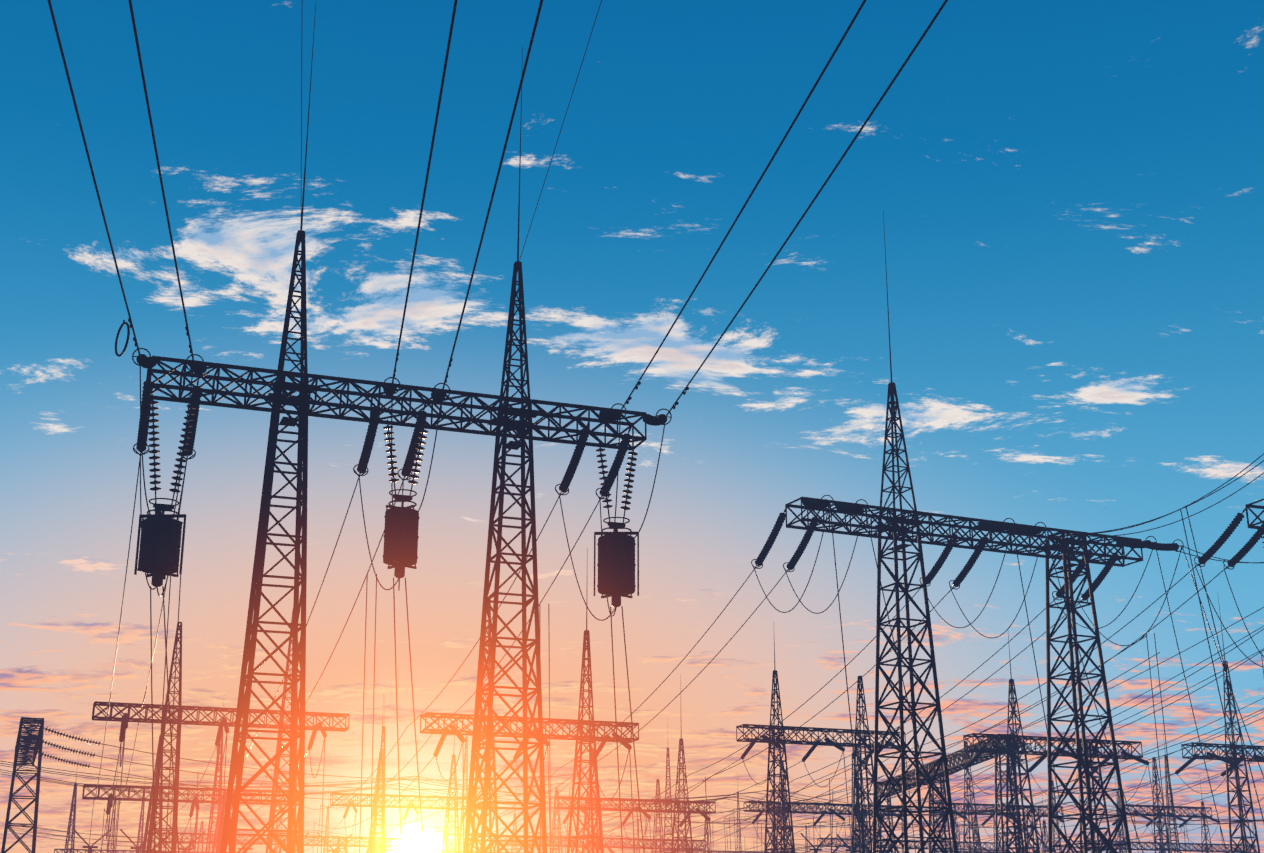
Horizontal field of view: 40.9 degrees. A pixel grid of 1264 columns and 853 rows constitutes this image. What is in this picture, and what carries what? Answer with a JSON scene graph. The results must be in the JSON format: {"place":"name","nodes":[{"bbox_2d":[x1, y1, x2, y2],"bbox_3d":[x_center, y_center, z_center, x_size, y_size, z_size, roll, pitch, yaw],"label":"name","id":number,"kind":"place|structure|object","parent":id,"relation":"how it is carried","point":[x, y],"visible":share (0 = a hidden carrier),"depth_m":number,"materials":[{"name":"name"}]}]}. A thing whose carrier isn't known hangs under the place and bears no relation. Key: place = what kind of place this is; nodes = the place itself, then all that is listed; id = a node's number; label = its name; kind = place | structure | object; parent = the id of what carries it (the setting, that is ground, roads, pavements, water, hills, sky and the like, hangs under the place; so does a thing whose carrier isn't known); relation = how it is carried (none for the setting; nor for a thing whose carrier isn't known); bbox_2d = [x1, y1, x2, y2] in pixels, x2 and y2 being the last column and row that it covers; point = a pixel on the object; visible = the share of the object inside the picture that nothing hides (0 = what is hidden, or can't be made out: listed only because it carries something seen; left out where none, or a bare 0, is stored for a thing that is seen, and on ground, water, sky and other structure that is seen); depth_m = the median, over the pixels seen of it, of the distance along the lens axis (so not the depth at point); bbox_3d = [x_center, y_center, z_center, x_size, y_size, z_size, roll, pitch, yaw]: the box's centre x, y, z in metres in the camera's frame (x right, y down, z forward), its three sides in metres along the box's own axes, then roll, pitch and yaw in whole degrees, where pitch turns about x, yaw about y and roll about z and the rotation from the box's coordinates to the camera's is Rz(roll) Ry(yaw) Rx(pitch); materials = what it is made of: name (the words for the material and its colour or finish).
{"place":"outdoors","nodes":[
{"label":"outdoors","id":0,"kind":"place"},
{"bbox_2d":[0,0,1263,852],"label":"sky","id":1,"kind":"structure","parent":0,"point":[1069,193],"materials":[{"name":"blue"}]},
{"label":"ground","id":2,"kind":"structure","parent":0,"visible":0},
{"bbox_2d":[0,0,1263,852],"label":"conductors","id":3,"kind":"structure","parent":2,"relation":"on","point":[399,789],"depth_m":68.60,"materials":[{"name":"metal"}]},
{"bbox_2d":[1,3,1263,852],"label":"substation gantry steel","id":4,"kind":"object","parent":2,"relation":"on","point":[223,822],"visible":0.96,"depth_m":67.72,"materials":[{"name":"black metal"}]},
{"bbox_2d":[301,0,601,263],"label":"ground wires","id":5,"kind":"object","parent":4,"relation":"attached to","point":[553,152],"visible":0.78,"depth_m":46.03,"materials":[{"name":"metal"}]},
{"bbox_2d":[42,354,1263,852],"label":"insulator strings","id":6,"kind":"object","parent":4,"relation":"on","point":[570,472],"visible":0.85,"depth_m":67.83,"materials":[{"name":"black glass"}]},
{"bbox_2d":[134,498,638,606],"bbox_3d":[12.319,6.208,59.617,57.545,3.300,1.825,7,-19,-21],"label":"line traps","id":7,"kind":"object","parent":6,"relation":"hanging from","point":[159,540],"visible":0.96,"depth_m":51.71,"materials":[{"name":"paint"}]}
]}

